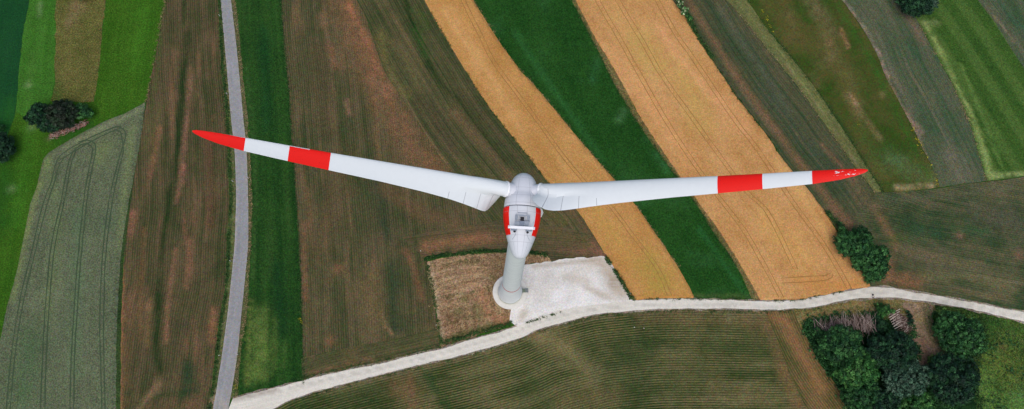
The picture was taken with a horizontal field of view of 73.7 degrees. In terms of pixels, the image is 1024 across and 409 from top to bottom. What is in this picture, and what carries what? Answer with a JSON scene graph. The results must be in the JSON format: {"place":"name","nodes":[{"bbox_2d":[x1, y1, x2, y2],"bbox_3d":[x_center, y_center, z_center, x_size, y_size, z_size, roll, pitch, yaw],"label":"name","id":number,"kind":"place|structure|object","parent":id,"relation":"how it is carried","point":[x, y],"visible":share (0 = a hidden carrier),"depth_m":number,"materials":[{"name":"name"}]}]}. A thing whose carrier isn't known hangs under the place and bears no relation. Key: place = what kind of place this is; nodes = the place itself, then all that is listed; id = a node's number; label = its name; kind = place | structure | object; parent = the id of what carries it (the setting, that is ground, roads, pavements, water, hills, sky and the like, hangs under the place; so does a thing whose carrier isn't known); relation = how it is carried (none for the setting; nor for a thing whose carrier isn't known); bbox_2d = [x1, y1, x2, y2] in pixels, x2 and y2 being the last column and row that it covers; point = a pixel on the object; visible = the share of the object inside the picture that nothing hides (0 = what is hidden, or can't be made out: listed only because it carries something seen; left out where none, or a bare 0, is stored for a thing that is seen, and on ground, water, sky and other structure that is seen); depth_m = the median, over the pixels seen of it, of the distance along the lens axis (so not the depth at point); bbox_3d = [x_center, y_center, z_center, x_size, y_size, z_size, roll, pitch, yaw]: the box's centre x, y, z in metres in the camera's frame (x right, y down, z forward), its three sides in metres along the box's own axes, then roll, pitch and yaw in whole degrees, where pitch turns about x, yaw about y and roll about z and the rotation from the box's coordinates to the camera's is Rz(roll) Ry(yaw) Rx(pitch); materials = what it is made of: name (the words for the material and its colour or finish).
{"place":"outdoors","nodes":[
{"label":"outdoors","id":0,"kind":"place"},
{"bbox_2d":[0,0,28,134],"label":"dark meadow","id":1,"kind":"structure","parent":0,"point":[13,13],"depth_m":217.92,"materials":[{"name":"green plant"}]},
{"bbox_2d":[16,0,55,120],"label":"light meadow","id":2,"kind":"structure","parent":0,"point":[36,77],"depth_m":217.74,"materials":[{"name":"green plant"}]},
{"bbox_2d":[0,101,141,337],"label":"meadow","id":3,"kind":"structure","parent":0,"point":[20,168],"depth_m":208.59,"materials":[{"name":"green plant"}]},
{"bbox_2d":[0,130,16,163],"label":"broadleaf tree","id":4,"kind":"object","parent":3,"relation":"on","point":[7,148],"visible":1,"depth_m":206.87,"materials":[{"name":"green plant"}]},
{"bbox_2d":[23,102,49,124],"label":"shrub","id":5,"kind":"object","parent":3,"relation":"on","point":[35,112],"visible":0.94,"depth_m":209.98,"materials":[{"name":"green plant"}]},
{"bbox_2d":[34,117,60,134],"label":"shrub","id":6,"kind":"object","parent":3,"relation":"on","point":[44,125],"visible":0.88,"depth_m":209.63,"materials":[{"name":"green plant"}]},
{"bbox_2d":[48,119,88,138],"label":"brushwood pile","id":7,"kind":"object","parent":3,"relation":"on","point":[70,129],"visible":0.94,"depth_m":212.00,"materials":[{"name":"brown wood"}]},
{"bbox_2d":[74,102,93,119],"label":"shrub","id":8,"kind":"object","parent":3,"relation":"on","point":[84,110],"visible":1,"depth_m":211.12,"materials":[{"name":"green plant"}]},
{"bbox_2d":[0,102,144,408],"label":"barley field","id":9,"kind":"structure","parent":0,"point":[27,378],"depth_m":202.12,"materials":[{"name":"green plant"}]},
{"bbox_2d":[6,126,125,408],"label":"wheel tracks","id":10,"kind":"object","parent":9,"relation":"on","point":[75,149],"visible":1,"depth_m":202.67},
{"bbox_2d":[51,0,105,102],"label":"rough grass","id":11,"kind":"structure","parent":0,"point":[78,33],"depth_m":218.65,"materials":[{"name":"plant"}]},
{"bbox_2d":[94,0,165,125],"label":"bright meadow","id":12,"kind":"structure","parent":0,"point":[131,29],"depth_m":218.48,"materials":[{"name":"green plant"}]},
{"bbox_2d":[116,101,146,408],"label":"grass strip","id":13,"kind":"object","parent":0,"point":[118,375],"depth_m":200.64,"materials":[{"name":"green plant"}]},
{"bbox_2d":[120,0,228,408],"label":"maize field","id":14,"kind":"structure","parent":0,"point":[174,266],"depth_m":206.56,"materials":[{"name":"soil"}]},
{"bbox_2d":[207,0,235,408],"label":"road verge","id":15,"kind":"structure","parent":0,"point":[231,221],"depth_m":206.62,"materials":[{"name":"green plant"}]},
{"bbox_2d":[213,0,247,408],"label":"asphalt road","id":16,"kind":"structure","parent":0,"point":[227,368],"depth_m":206.51,"materials":[{"name":"grey asphalt"}]},
{"bbox_2d":[230,0,252,398],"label":"verge","id":17,"kind":"structure","parent":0,"point":[233,392],"depth_m":207.83,"materials":[{"name":"green plant"}]},
{"bbox_2d":[236,0,302,394],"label":"green crop field","id":18,"kind":"structure","parent":0,"point":[271,351],"depth_m":207.44,"materials":[{"name":"green plant"}]},
{"bbox_2d":[293,344,440,381],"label":"edge grass","id":19,"kind":"structure","parent":0,"point":[388,358],"depth_m":198.59,"materials":[{"name":"green plant"}]},
{"bbox_2d":[301,328,439,379],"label":"maize field","id":20,"kind":"structure","parent":0,"point":[346,358],"depth_m":199.41,"materials":[{"name":"brown plant"}]},
{"bbox_2d":[281,0,478,356],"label":"maize field","id":21,"kind":"structure","parent":0,"point":[364,277],"depth_m":209.65,"materials":[{"name":"soil"}]},
{"bbox_2d":[357,0,602,250],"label":"maize field","id":22,"kind":"structure","parent":0,"point":[461,125],"depth_m":216.94,"materials":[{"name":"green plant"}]},
{"bbox_2d":[420,248,546,263],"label":"edge grass","id":23,"kind":"structure","parent":0,"point":[459,252],"depth_m":206.25,"materials":[{"name":"green plant"}]},
{"bbox_2d":[403,219,605,260],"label":"maize field","id":24,"kind":"structure","parent":0,"point":[555,243],"depth_m":207.44,"materials":[{"name":"soil"}]},
{"bbox_2d":[2,0,1023,408],"bbox_3d":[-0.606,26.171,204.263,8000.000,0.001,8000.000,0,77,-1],"label":"ground","id":25,"kind":"structure","parent":0,"point":[432,258],"depth_m":213.01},
{"bbox_2d":[44,98,79,130],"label":"shrub","id":26,"kind":"object","parent":25,"relation":"on","point":[62,113],"visible":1,"depth_m":209.23,"materials":[{"name":"green plant"}]},
{"bbox_2d":[426,253,550,346],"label":"stubble plot","id":27,"kind":"object","parent":25,"relation":"on","point":[462,280],"visible":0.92,"depth_m":203.82,"materials":[{"name":"beige plant"}]},
{"bbox_2d":[425,265,442,345],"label":"edge grass","id":28,"kind":"structure","parent":27,"relation":"on","point":[433,297],"depth_m":203.12,"materials":[{"name":"green plant"}]},
{"bbox_2d":[440,321,511,344],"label":"edge grass","id":29,"kind":"structure","parent":27,"relation":"on","point":[485,331],"depth_m":200.99,"materials":[{"name":"green plant"}]},
{"bbox_2d":[145,0,986,266],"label":"edge grass","id":30,"kind":"structure","parent":25,"relation":"on","point":[984,175],"depth_m":218.84,"materials":[{"name":"green plant"}]},
{"bbox_2d":[510,256,631,325],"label":"gravel pad","id":31,"kind":"object","parent":25,"relation":"on","point":[559,285],"visible":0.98,"depth_m":204.74,"materials":[{"name":"white gravel"}]},
{"bbox_2d":[192,130,867,308],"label":"wind turbine","id":32,"kind":"object","parent":31,"relation":"on","point":[527,198],"visible":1,"depth_m":101.61,"materials":[{"name":"metal"}]},
{"bbox_2d":[517,311,560,324],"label":"edge grass","id":33,"kind":"structure","parent":31,"relation":"on","point":[531,320],"depth_m":202.37,"materials":[{"name":"green plant"}]},
{"bbox_2d":[605,255,634,299],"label":"edge grass","id":34,"kind":"structure","parent":31,"relation":"on","point":[630,296],"depth_m":204.94,"materials":[{"name":"green plant"}]},
{"bbox_2d":[280,0,883,384],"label":"edge grass","id":35,"kind":"structure","parent":25,"relation":"on","point":[445,37],"depth_m":215.41,"materials":[{"name":"green plant"}]},
{"bbox_2d":[676,0,683,7],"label":"shrub","id":36,"kind":"object","parent":25,"relation":"on","point":[679,3],"visible":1,"depth_m":224.28,"materials":[{"name":"green plant"}]},
{"bbox_2d":[681,6,688,14],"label":"shrub","id":37,"kind":"object","parent":25,"relation":"on","point":[684,9],"visible":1,"depth_m":223.80,"materials":[{"name":"green plant"}]},
{"bbox_2d":[685,13,693,21],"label":"shrub","id":38,"kind":"object","parent":25,"relation":"on","point":[689,17],"visible":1,"depth_m":223.64,"materials":[{"name":"green plant"}]},
{"bbox_2d":[812,326,826,355],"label":"shrub","id":39,"kind":"object","parent":25,"relation":"on","point":[820,333],"visible":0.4,"depth_m":200.77,"materials":[{"name":"green plant"}]},
{"bbox_2d":[836,222,846,232],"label":"shrub","id":40,"kind":"object","parent":25,"relation":"on","point":[841,228],"visible":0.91,"depth_m":208.51,"materials":[{"name":"green plant"}]},
{"bbox_2d":[832,224,874,258],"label":"broadleaf tree","id":41,"kind":"object","parent":25,"relation":"on","point":[847,243],"visible":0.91,"depth_m":204.45,"materials":[{"name":"green plant"}]},
{"bbox_2d":[850,244,891,280],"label":"broadleaf tree","id":42,"kind":"object","parent":25,"relation":"on","point":[873,263],"visible":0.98,"depth_m":203.03,"materials":[{"name":"green plant"}]},
{"bbox_2d":[863,273,881,284],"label":"shrub","id":43,"kind":"object","parent":25,"relation":"on","point":[867,280],"visible":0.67,"depth_m":204.86,"materials":[{"name":"green plant"}]},
{"bbox_2d":[876,303,895,317],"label":"shrub","id":44,"kind":"object","parent":25,"relation":"on","point":[881,310],"visible":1,"depth_m":202.41,"materials":[{"name":"green plant"}]},
{"bbox_2d":[905,310,914,327],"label":"shrub","id":45,"kind":"object","parent":25,"relation":"on","point":[909,320],"visible":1,"depth_m":203.21,"materials":[{"name":"green plant"}]},
{"bbox_2d":[895,0,932,17],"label":"broadleaf tree","id":46,"kind":"object","parent":25,"relation":"on","point":[914,8],"visible":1,"depth_m":221.88,"materials":[{"name":"green plant"}]},
{"bbox_2d":[927,0,938,12],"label":"shrub","id":47,"kind":"object","parent":25,"relation":"on","point":[935,3],"visible":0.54,"depth_m":224.91,"materials":[{"name":"green plant"}]},
{"bbox_2d":[275,306,821,408],"bbox_3d":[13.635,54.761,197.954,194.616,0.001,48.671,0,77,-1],"label":"maize field","id":48,"kind":"structure","parent":0,"point":[694,359],"depth_m":199.46,"materials":[{"name":"green plant"}]},
{"bbox_2d":[425,0,693,299],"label":"wheat field","id":49,"kind":"structure","parent":0,"point":[624,252],"depth_m":214.01,"materials":[{"name":"yellow plant"}]},
{"bbox_2d":[461,0,671,295],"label":"wheel tracks","id":50,"kind":"object","parent":49,"relation":"on","point":[555,142],"visible":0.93,"depth_m":214.74},
{"bbox_2d":[474,0,751,298],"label":"clover field","id":51,"kind":"structure","parent":0,"point":[550,49],"depth_m":216.91,"materials":[{"name":"green plant"}]},
{"bbox_2d":[229,287,1023,408],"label":"gravel road","id":52,"kind":"structure","parent":0,"point":[272,398],"depth_m":202.47,"materials":[{"name":"white gravel"}]},
{"bbox_2d":[233,285,1023,408],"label":"gravel shoulder","id":53,"kind":"object","parent":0,"point":[843,301],"visible":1,"depth_m":203.98},
{"bbox_2d":[633,290,844,302],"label":"edge grass","id":54,"kind":"structure","parent":53,"relation":"on","point":[839,291],"depth_m":204.71,"materials":[{"name":"green plant"}]},
{"bbox_2d":[572,0,759,299],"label":"field path","id":55,"kind":"structure","parent":0,"point":[618,83],"depth_m":215.75,"materials":[{"name":"plant"}]},
{"bbox_2d":[576,0,869,299],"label":"wheat field","id":56,"kind":"structure","parent":0,"point":[703,104],"depth_m":215.07,"materials":[{"name":"beige plant"}]},
{"bbox_2d":[595,0,851,297],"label":"wheel tracks","id":57,"kind":"object","parent":56,"relation":"on","point":[718,150],"visible":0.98,"depth_m":214.91},
{"bbox_2d":[673,0,873,285],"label":"maize field","id":58,"kind":"structure","parent":0,"point":[775,102],"depth_m":218.80,"materials":[{"name":"green plant"}]},
{"bbox_2d":[687,22,783,158],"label":"edge grass","id":59,"kind":"structure","parent":58,"relation":"on","point":[735,94],"depth_m":219.14,"materials":[{"name":"green plant"}]},
{"bbox_2d":[686,18,840,228],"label":"hedge weeds","id":60,"kind":"object","parent":58,"relation":"on","point":[710,53],"visible":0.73,"depth_m":222.18,"materials":[{"name":"green plant"}]},
{"bbox_2d":[728,0,881,192],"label":"pale strip","id":61,"kind":"object","parent":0,"point":[744,8],"visible":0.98,"depth_m":220.67,"materials":[{"name":"green plant"}]},
{"bbox_2d":[767,311,846,408],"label":"maize field","id":62,"kind":"structure","parent":0,"point":[816,389],"depth_m":200.97,"materials":[{"name":"soil"}]},
{"bbox_2d":[747,0,939,191],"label":"rough meadow","id":63,"kind":"structure","parent":0,"point":[830,48],"depth_m":220.97,"materials":[{"name":"green plant"}]},
{"bbox_2d":[762,9,937,183],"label":"wildflowers","id":64,"kind":"object","parent":63,"relation":"on","point":[908,125],"visible":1,"depth_m":216.88,"materials":[{"name":"green plant"}]},
{"bbox_2d":[793,299,935,326],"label":"dry verge","id":65,"kind":"structure","parent":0,"point":[866,305],"depth_m":204.97,"materials":[{"name":"plant"}]},
{"bbox_2d":[803,315,978,408],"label":"wood floor","id":66,"kind":"structure","parent":0,"point":[972,404],"depth_m":201.41,"materials":[{"name":"green plant"}]},
{"bbox_2d":[816,323,864,366],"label":"broadleaf tree","id":67,"kind":"object","parent":66,"relation":"on","point":[838,342],"visible":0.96,"depth_m":196.32,"materials":[{"name":"green plant"}]},
{"bbox_2d":[813,310,876,343],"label":"brushwood pile","id":68,"kind":"object","parent":66,"relation":"on","point":[866,323],"visible":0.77,"depth_m":202.46,"materials":[{"name":"grey wood"}]},
{"bbox_2d":[830,351,880,387],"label":"broadleaf tree","id":69,"kind":"object","parent":66,"relation":"on","point":[858,370],"visible":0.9,"depth_m":193.94,"materials":[{"name":"green plant"}]},
{"bbox_2d":[839,380,879,408],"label":"broadleaf tree","id":70,"kind":"object","parent":66,"relation":"on","point":[859,397],"visible":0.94,"depth_m":193.13,"materials":[{"name":"green plant"}]},
{"bbox_2d":[871,315,888,336],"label":"shrub","id":71,"kind":"object","parent":66,"relation":"on","point":[881,325],"visible":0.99,"depth_m":201.44,"materials":[{"name":"green plant"}]},
{"bbox_2d":[800,303,961,408],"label":"wood edge weeds","id":72,"kind":"object","parent":66,"relation":"on","point":[808,332],"visible":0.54,"depth_m":202.68,"materials":[{"name":"green plant"}]},
{"bbox_2d":[870,386,901,408],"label":"broadleaf tree","id":73,"kind":"object","parent":66,"relation":"on","point":[885,400],"visible":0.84,"depth_m":193.07,"materials":[{"name":"green plant"}]},
{"bbox_2d":[864,330,919,372],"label":"broadleaf tree","id":74,"kind":"object","parent":66,"relation":"on","point":[900,348],"visible":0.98,"depth_m":195.61,"materials":[{"name":"green plant"}]},
{"bbox_2d":[889,311,913,334],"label":"brushwood pile","id":75,"kind":"object","parent":66,"relation":"on","point":[903,321],"visible":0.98,"depth_m":203.31,"materials":[{"name":"brown wood"}]},
{"bbox_2d":[881,358,931,399],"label":"broadleaf tree","id":76,"kind":"object","parent":66,"relation":"on","point":[912,379],"visible":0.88,"depth_m":194.52,"materials":[{"name":"green plant"}]},
{"bbox_2d":[897,392,936,408],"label":"broadleaf tree","id":77,"kind":"object","parent":66,"relation":"on","point":[923,401],"visible":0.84,"depth_m":193.91,"materials":[{"name":"green plant"}]},
{"bbox_2d":[927,354,937,363],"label":"shrub","id":78,"kind":"object","parent":66,"relation":"on","point":[930,357],"visible":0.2,"depth_m":199.88,"materials":[{"name":"green plant"}]},
{"bbox_2d":[926,351,980,405],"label":"broadleaf tree","id":79,"kind":"object","parent":66,"relation":"on","point":[952,379],"visible":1,"depth_m":194.33,"materials":[{"name":"green plant"}]},
{"bbox_2d":[842,0,986,186],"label":"thin crop field","id":80,"kind":"structure","parent":0,"point":[919,81],"depth_m":220.95,"materials":[{"name":"green plant"}]},
{"bbox_2d":[900,302,946,365],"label":"dirt lane","id":81,"kind":"structure","parent":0,"point":[923,322],"depth_m":203.91,"materials":[{"name":"brown soil"}]},
{"bbox_2d":[853,177,1023,309],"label":"maize field","id":82,"kind":"structure","parent":0,"point":[964,241],"depth_m":210.27,"materials":[{"name":"green plant"}]},
{"bbox_2d":[915,0,1023,180],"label":"mown meadow","id":83,"kind":"structure","parent":0,"point":[983,67],"depth_m":222.32,"materials":[{"name":"green plant"}]},
{"bbox_2d":[934,305,1023,408],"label":"meadow","id":84,"kind":"structure","parent":0,"point":[1008,387],"depth_m":202.29,"materials":[{"name":"green plant"}]},
{"bbox_2d":[934,306,951,320],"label":"shrub","id":85,"kind":"object","parent":84,"relation":"on","point":[939,310],"visible":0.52,"depth_m":202.70,"materials":[{"name":"green plant"}]},
{"bbox_2d":[931,310,988,361],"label":"broadleaf tree","id":86,"kind":"object","parent":84,"relation":"on","point":[959,335],"visible":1,"depth_m":197.85,"materials":[{"name":"green plant"}]},
{"bbox_2d":[973,313,989,408],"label":"edge grass","id":87,"kind":"structure","parent":84,"relation":"on","point":[980,404],"depth_m":201.54,"materials":[{"name":"green plant"}]},
{"bbox_2d":[978,0,1023,66],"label":"field","id":88,"kind":"structure","parent":0,"point":[1007,16],"depth_m":227.01,"materials":[{"name":"green plant"}]}
]}

